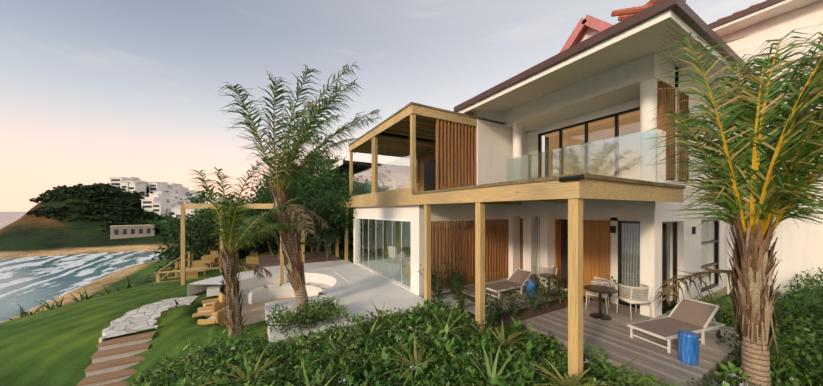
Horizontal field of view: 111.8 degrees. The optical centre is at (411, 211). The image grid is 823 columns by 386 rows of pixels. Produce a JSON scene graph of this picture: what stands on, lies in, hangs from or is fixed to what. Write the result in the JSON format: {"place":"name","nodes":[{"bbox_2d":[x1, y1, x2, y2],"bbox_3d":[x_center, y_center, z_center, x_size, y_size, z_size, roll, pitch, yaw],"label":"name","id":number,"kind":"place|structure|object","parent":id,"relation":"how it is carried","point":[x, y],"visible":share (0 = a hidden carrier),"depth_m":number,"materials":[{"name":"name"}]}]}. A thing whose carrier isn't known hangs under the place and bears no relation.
{"place":"outdoors","nodes":[
{"label":"outdoors","id":0,"kind":"place"},
{"bbox_2d":[0,212,166,322],"bbox_3d":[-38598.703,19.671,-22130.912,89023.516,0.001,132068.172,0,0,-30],"label":"sea water","id":1,"kind":"structure","parent":0,"point":[26,283],"depth_m":89.75,"materials":[{"name":"blue liquid"}]},
{"bbox_2d":[256,242,278,252],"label":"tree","id":2,"kind":"object","parent":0,"point":[277,246],"depth_m":32.94,"materials":[{"name":"green plant"}]},
{"bbox_2d":[0,0,765,211],"label":"sky","id":3,"kind":"structure","parent":0,"point":[92,91],"materials":[{"name":"grey"}]},
{"bbox_2d":[0,189,821,385],"bbox_3d":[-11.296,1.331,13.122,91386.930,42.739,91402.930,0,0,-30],"label":"terrain","id":4,"kind":"structure","parent":0,"point":[56,347],"depth_m":8.88,"materials":[{"name":"green plant"}]},
{"bbox_2d":[77,331,155,385],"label":"timber steps","id":5,"kind":"structure","parent":4,"relation":"on","point":[111,359],"depth_m":6.74,"materials":[{"name":"wood"}]},
{"bbox_2d":[0,254,249,320],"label":"cliff scrub","id":6,"kind":"object","parent":4,"relation":"on","point":[23,313],"depth_m":11.59,"materials":[{"name":"green plant"}]},
{"bbox_2d":[109,224,154,238],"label":"building","id":7,"kind":"structure","parent":4,"relation":"on","point":[123,231],"depth_m":160.77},
{"bbox_2d":[26,183,247,236],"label":"trees","id":8,"kind":"object","parent":4,"relation":"on","point":[123,206],"visible":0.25,"depth_m":181.28,"materials":[{"name":"green plant"}]},
{"bbox_2d":[99,296,198,342],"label":"stone path","id":9,"kind":"structure","parent":4,"relation":"on","point":[144,317],"depth_m":8.23,"materials":[{"name":"stone"}]},
{"bbox_2d":[145,229,191,279],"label":"tree","id":10,"kind":"object","parent":4,"relation":"on","point":[159,267],"depth_m":27.34,"materials":[{"name":"green plant"}]},
{"bbox_2d":[109,177,232,220],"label":"hillside houses","id":11,"kind":"structure","parent":4,"relation":"on","point":[163,197],"depth_m":215.09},
{"bbox_2d":[147,211,260,264],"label":"tree","id":12,"kind":"object","parent":4,"relation":"on","point":[170,255],"visible":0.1,"depth_m":22.77,"materials":[{"name":"green plant"}]},
{"bbox_2d":[147,211,264,264],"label":"tree","id":13,"kind":"object","parent":4,"relation":"on","point":[171,220],"depth_m":22.00,"materials":[{"name":"green plant"}]},
{"bbox_2d":[154,251,258,283],"bbox_3d":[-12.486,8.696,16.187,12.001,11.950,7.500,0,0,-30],"label":"wooden deck","id":14,"kind":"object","parent":4,"relation":"on","point":[158,279],"visible":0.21,"depth_m":13.52,"materials":[{"name":"brown wood"}]},
{"bbox_2d":[167,262,207,278],"bbox_3d":[-11.002,3.221,14.214,1.824,0.900,1.824,0,0,15],"label":"dining set","id":15,"kind":"object","parent":14,"relation":"on","point":[192,274],"visible":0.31,"depth_m":13.68,"materials":[{"name":"brown wood"}]},
{"bbox_2d":[179,256,219,274],"bbox_3d":[-12.251,3.221,16.380,1.824,0.900,1.824,0,0,15],"label":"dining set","id":16,"kind":"object","parent":14,"relation":"on","point":[206,260],"visible":0.35,"depth_m":16.31,"materials":[{"name":"brown wood"}]},
{"bbox_2d":[192,251,219,267],"bbox_3d":[-13.326,3.221,18.646,1.824,0.900,1.824,0,0,15],"label":"dining set","id":17,"kind":"object","parent":14,"relation":"on","point":[213,255],"visible":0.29,"depth_m":18.29,"materials":[{"name":"brown wood"}]},
{"bbox_2d":[241,258,257,270],"bbox_3d":[-9.023,3.221,15.586,1.824,0.900,1.824,0,0,15],"label":"dining set","id":18,"kind":"object","parent":14,"relation":"on","point":[250,260],"visible":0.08,"depth_m":16.39,"materials":[{"name":"brown wood"}]},
{"bbox_2d":[246,252,272,261],"bbox_3d":[-10.148,3.221,17.939,1.824,0.900,1.824,0,0,15],"label":"dining set","id":19,"kind":"object","parent":14,"relation":"on","point":[253,255],"visible":0.19,"depth_m":18.12,"materials":[{"name":"brown wood"}]},
{"bbox_2d":[185,190,239,259],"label":"tree","id":20,"kind":"object","parent":4,"relation":"on","point":[198,233],"depth_m":18.77,"materials":[{"name":"green plant"}]},
{"bbox_2d":[164,209,266,274],"bbox_3d":[-14.798,3.237,23.130,8.726,8.215,7.074,0,0,-30],"label":"tree","id":21,"kind":"object","parent":4,"relation":"on","point":[200,253],"depth_m":21.41,"materials":[{"name":"green plant"}]},
{"bbox_2d":[164,214,276,265],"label":"tree","id":22,"kind":"object","parent":4,"relation":"on","point":[245,253],"depth_m":27.75,"materials":[{"name":"green plant"}]},
{"bbox_2d":[191,211,258,258],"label":"tree","id":23,"kind":"object","parent":4,"relation":"on","point":[208,229],"depth_m":16.65,"materials":[{"name":"green plant"}]},
{"bbox_2d":[180,193,276,252],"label":"tree","id":24,"kind":"object","parent":4,"relation":"on","point":[195,201],"depth_m":20.88,"materials":[{"name":"green plant"}]},
{"bbox_2d":[217,243,246,335],"bbox_3d":[-4.641,1.984,7.195,0.663,2.431,0.598,0,0,-30],"label":"trunk","id":25,"kind":"object","parent":4,"relation":"on","point":[232,302],"visible":0.88,"depth_m":7.07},
{"bbox_2d":[181,204,304,285],"bbox_3d":[-7.767,2.191,13.309,4.533,5.060,2.780,0,0,0],"label":"pergola","id":26,"kind":"object","parent":4,"relation":"on","point":[201,206],"visible":0.33,"depth_m":11.97,"materials":[{"name":"brown wood"}]},
{"bbox_2d":[188,160,311,336],"bbox_3d":[-4.110,1.075,7.278,2.469,4.623,3.352,0,0,2],"label":"palm tree","id":27,"kind":"object","parent":4,"relation":"on","point":[227,222],"depth_m":6.99,"materials":[{"name":"green plant"}]},
{"bbox_2d":[237,199,277,254],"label":"tree","id":28,"kind":"object","parent":4,"relation":"on","point":[245,249],"depth_m":18.28,"materials":[{"name":"green plant"}]},
{"bbox_2d":[239,176,310,248],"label":"tree","id":29,"kind":"object","parent":4,"relation":"on","point":[301,183],"depth_m":17.06,"materials":[{"name":"green plant"}]},
{"bbox_2d":[235,183,317,258],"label":"tree","id":30,"kind":"object","parent":4,"relation":"on","point":[258,211],"depth_m":14.78,"materials":[{"name":"green plant"}]},
{"bbox_2d":[246,152,340,251],"bbox_3d":[-7.555,-0.488,19.646,7.152,7.238,7.202,0,0,-30],"label":"tree","id":31,"kind":"object","parent":4,"relation":"on","point":[329,167],"depth_m":19.34,"materials":[{"name":"green plant"}]},
{"bbox_2d":[240,169,350,253],"bbox_3d":[-6.175,0.106,17.001,7.404,6.402,7.522,0,0,-30],"label":"tree","id":32,"kind":"object","parent":4,"relation":"on","point":[318,196],"depth_m":14.73,"materials":[{"name":"green plant"}]},
{"bbox_2d":[245,156,345,246],"bbox_3d":[-8.500,-0.603,20.827,7.191,7.497,7.034,0,0,-66],"label":"tree","id":33,"kind":"object","parent":4,"relation":"on","point":[302,177],"depth_m":18.88,"materials":[{"name":"green plant"}]},
{"bbox_2d":[246,177,348,255],"bbox_3d":[-6.109,0.632,15.427,5.240,5.333,6.226,0,0,-30],"label":"tree","id":34,"kind":"object","parent":4,"relation":"on","point":[327,239],"depth_m":14.58,"materials":[{"name":"green plant"}]},
{"bbox_2d":[217,62,383,309],"bbox_3d":[-2.677,-0.587,7.764,3.509,7.507,4.931,0,0,5],"label":"tall palm","id":35,"kind":"object","parent":4,"relation":"on","point":[284,166],"depth_m":7.41,"materials":[{"name":"green plant"}]},
{"bbox_2d":[267,178,304,293],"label":"palm boots","id":36,"kind":"object","parent":35,"relation":"attached to","point":[295,281],"visible":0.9,"depth_m":7.82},
{"bbox_2d":[262,147,342,186],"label":"tree","id":37,"kind":"object","parent":4,"relation":"on","point":[324,159],"depth_m":25.48,"materials":[{"name":"green plant"}]},
{"bbox_2d":[187,251,432,346],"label":"patio","id":38,"kind":"structure","parent":4,"relation":"on","point":[351,285],"depth_m":10.63,"materials":[{"name":"white concrete"}]},
{"bbox_2d":[192,299,218,318],"bbox_3d":[-6.507,3.261,8.840,0.580,0.720,0.640,0,0,-25],"label":"lounge chair","id":39,"kind":"object","parent":38,"relation":"on","point":[207,311],"visible":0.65,"depth_m":8.71,"materials":[{"name":"brown wood"}]},
{"bbox_2d":[198,308,227,325],"bbox_3d":[-5.847,3.261,8.293,0.580,0.720,0.640,0,0,0],"label":"lounge chair","id":40,"kind":"object","parent":38,"relation":"on","point":[218,317],"visible":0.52,"depth_m":8.02,"materials":[{"name":"brown wood"}]},
{"bbox_2d":[202,292,224,310],"bbox_3d":[-6.872,3.261,9.673,0.580,0.720,0.640,0,0,-45],"label":"lounge chair","id":41,"kind":"object","parent":38,"relation":"on","point":[210,302],"visible":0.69,"depth_m":9.65,"materials":[{"name":"brown wood"}]},
{"bbox_2d":[295,134,341,243],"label":"tree","id":42,"kind":"object","parent":4,"relation":"on","point":[316,159],"depth_m":22.51,"materials":[{"name":"green plant"}]},
{"bbox_2d":[293,172,345,251],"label":"tree","id":43,"kind":"object","parent":4,"relation":"on","point":[320,184],"depth_m":18.10,"materials":[{"name":"green plant"}]},
{"bbox_2d":[297,156,349,247],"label":"tree","id":44,"kind":"object","parent":4,"relation":"on","point":[327,170],"depth_m":22.24,"materials":[{"name":"green plant"}]},
{"bbox_2d":[299,152,354,212],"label":"tree","id":45,"kind":"object","parent":4,"relation":"on","point":[335,171],"visible":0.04,"depth_m":22.11,"materials":[{"name":"green plant"}]},
{"bbox_2d":[276,178,380,259],"bbox_3d":[-4.534,0.671,15.830,5.859,5.224,6.209,0,0,-30],"label":"tree","id":46,"kind":"object","parent":4,"relation":"on","point":[339,205],"depth_m":14.90,"materials":[{"name":"green plant"}]},
{"bbox_2d":[307,162,349,249],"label":"tree","id":47,"kind":"object","parent":4,"relation":"on","point":[333,174],"depth_m":19.46,"materials":[{"name":"green plant"}]},
{"bbox_2d":[297,167,370,254],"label":"tree","id":48,"kind":"object","parent":4,"relation":"on","point":[345,179],"depth_m":17.11,"materials":[{"name":"green plant"}]},
{"bbox_2d":[317,159,410,248],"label":"neighboring building","id":49,"kind":"structure","parent":4,"relation":"on","point":[360,166],"depth_m":21.80,"materials":[{"name":"white paint"}]},
{"bbox_2d":[353,203,507,296],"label":"wall","id":50,"kind":"structure","parent":4,"relation":"on","point":[452,232],"depth_m":10.11,"materials":[{"name":"white paint"}]},
{"bbox_2d":[388,246,410,276],"bbox_3d":[0.364,2.226,12.626,1.948,0.850,5.008,0,0,-17],"label":"glass room furniture","id":51,"kind":"object","parent":50,"relation":"in","point":[403,262],"depth_m":12.22,"materials":[{"name":"brown wood"}]},
{"bbox_2d":[329,198,582,382],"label":"wooden posts","id":52,"kind":"object","parent":4,"relation":"on","point":[575,286],"visible":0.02,"depth_m":4.53,"materials":[{"name":"beige wood"}]},
{"bbox_2d":[330,173,685,207],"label":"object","id":53,"kind":"structure","parent":52,"relation":"on","point":[559,189],"depth_m":5.52,"materials":[{"name":"brown wood"}]},
{"bbox_2d":[126,295,822,385],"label":"vegetation ground cover","id":54,"kind":"object","parent":4,"relation":"on","point":[198,364],"visible":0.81,"depth_m":5.20,"materials":[{"name":"green plant"}]},
{"bbox_2d":[196,298,822,385],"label":"plants","id":55,"kind":"object","parent":54,"relation":"on","point":[491,370],"visible":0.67,"depth_m":4.83,"materials":[{"name":"green plant"}]},
{"bbox_2d":[418,255,617,326],"bbox_3d":[3.075,2.120,8.491,4.635,1.414,3.835,0,0,-30],"label":"shrub","id":56,"kind":"object","parent":4,"relation":"on","point":[456,281],"depth_m":7.75,"materials":[{"name":"green plant"}]},
{"bbox_2d":[422,280,740,385],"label":"deck timber","id":57,"kind":"object","parent":4,"relation":"on","point":[615,340],"visible":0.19,"depth_m":6.00,"materials":[{"name":"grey wood"}]},
{"bbox_2d":[485,268,536,299],"bbox_3d":[3.188,2.337,9.120,1.950,0.667,0.700,0,0,-32],"label":"lounger","id":58,"kind":"object","parent":57,"relation":"on","point":[518,278],"visible":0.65,"depth_m":9.14,"materials":[{"name":"beige fabric"}]},
{"bbox_2d":[526,280,535,297],"bbox_3d":[3.701,2.411,8.631,0.268,0.520,0.268,0,0,-30],"label":"side table","id":59,"kind":"object","parent":57,"relation":"on","point":[530,283],"visible":0.52,"depth_m":8.55,"materials":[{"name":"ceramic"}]},
{"bbox_2d":[534,265,556,288],"bbox_3d":[4.597,2.264,9.570,0.630,0.817,0.536,0,0,-10],"label":"chair","id":60,"kind":"object","parent":57,"relation":"on","point":[543,269],"visible":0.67,"depth_m":9.39,"materials":[{"name":"white metal"}]},
{"bbox_2d":[540,273,558,296],"bbox_3d":[4.429,2.361,8.970,0.560,0.620,0.560,0,0,-30],"label":"bistro table","id":61,"kind":"object","parent":57,"relation":"on","point":[548,275],"visible":0.62,"depth_m":8.92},
{"bbox_2d":[585,277,610,313],"bbox_3d":[5.103,2.264,7.611,0.536,0.817,0.630,0,0,40],"label":"chair","id":62,"kind":"object","parent":57,"relation":"on","point":[591,293],"visible":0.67,"depth_m":7.50,"materials":[{"name":"white metal"}]},
{"bbox_2d":[584,285,617,319],"bbox_3d":[4.780,2.311,7.060,0.720,0.720,0.720,0,0,-30],"label":"bistro table","id":63,"kind":"object","parent":57,"relation":"on","point":[599,290],"visible":1,"depth_m":7.03,"materials":[{"name":"brown wood"}]},
{"bbox_2d":[616,283,653,320],"bbox_3d":[5.639,2.264,7.056,0.630,0.817,0.536,0,0,0],"label":"chair","id":64,"kind":"object","parent":57,"relation":"on","point":[633,299],"visible":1,"depth_m":6.86,"materials":[{"name":"white metal"}]},
{"bbox_2d":[627,297,726,352],"bbox_3d":[5.569,2.320,5.852,1.950,0.702,0.700,0,0,-19],"label":"lounger","id":65,"kind":"object","parent":57,"relation":"on","point":[694,316],"visible":0.98,"depth_m":5.83,"materials":[{"name":"beige fabric"}]},
{"bbox_2d":[678,330,698,365],"bbox_3d":[4.906,2.411,4.939,0.268,0.520,0.268,0,0,-30],"label":"side table","id":66,"kind":"object","parent":57,"relation":"on","point":[688,347],"visible":1,"depth_m":4.85,"materials":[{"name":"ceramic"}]},
{"bbox_2d":[563,357,649,385],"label":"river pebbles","id":67,"kind":"object","parent":4,"relation":"on","point":[596,371],"visible":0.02,"depth_m":4.77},
{"bbox_2d":[473,0,822,317],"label":"house wall","id":68,"kind":"structure","parent":4,"relation":"on","point":[600,124],"depth_m":8.79,"materials":[{"name":"white paint"}]},
{"bbox_2d":[350,114,418,195],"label":"balcony posts","id":69,"kind":"object","parent":68,"relation":"on","point":[414,170],"visible":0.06,"depth_m":11.70,"materials":[{"name":"brown wood"}]},
{"bbox_2d":[348,102,505,200],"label":"covered balcony","id":70,"kind":"structure","parent":69,"relation":"attached to","point":[446,146],"depth_m":10.39,"materials":[{"name":"brown wood"}]},
{"bbox_2d":[454,0,771,115],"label":"building roof","id":71,"kind":"structure","parent":68,"relation":"attached to","point":[593,46],"depth_m":6.84,"materials":[{"name":"white paint"}]},
{"bbox_2d":[709,379,738,385],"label":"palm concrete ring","id":72,"kind":"object","parent":4,"relation":"on","point":[713,381],"depth_m":4.59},
{"bbox_2d":[641,16,822,385],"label":"palm","id":73,"kind":"object","parent":4,"relation":"on","point":[753,186],"depth_m":4.71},
{"bbox_2d":[726,209,782,358],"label":"palm boots","id":74,"kind":"object","parent":73,"relation":"attached to","point":[751,279],"visible":0.98,"depth_m":4.29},
{"bbox_2d":[692,267,822,385],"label":"bush","id":75,"kind":"object","parent":4,"relation":"on","point":[812,321],"visible":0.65,"depth_m":5.64,"materials":[{"name":"green plant"}]}
]}

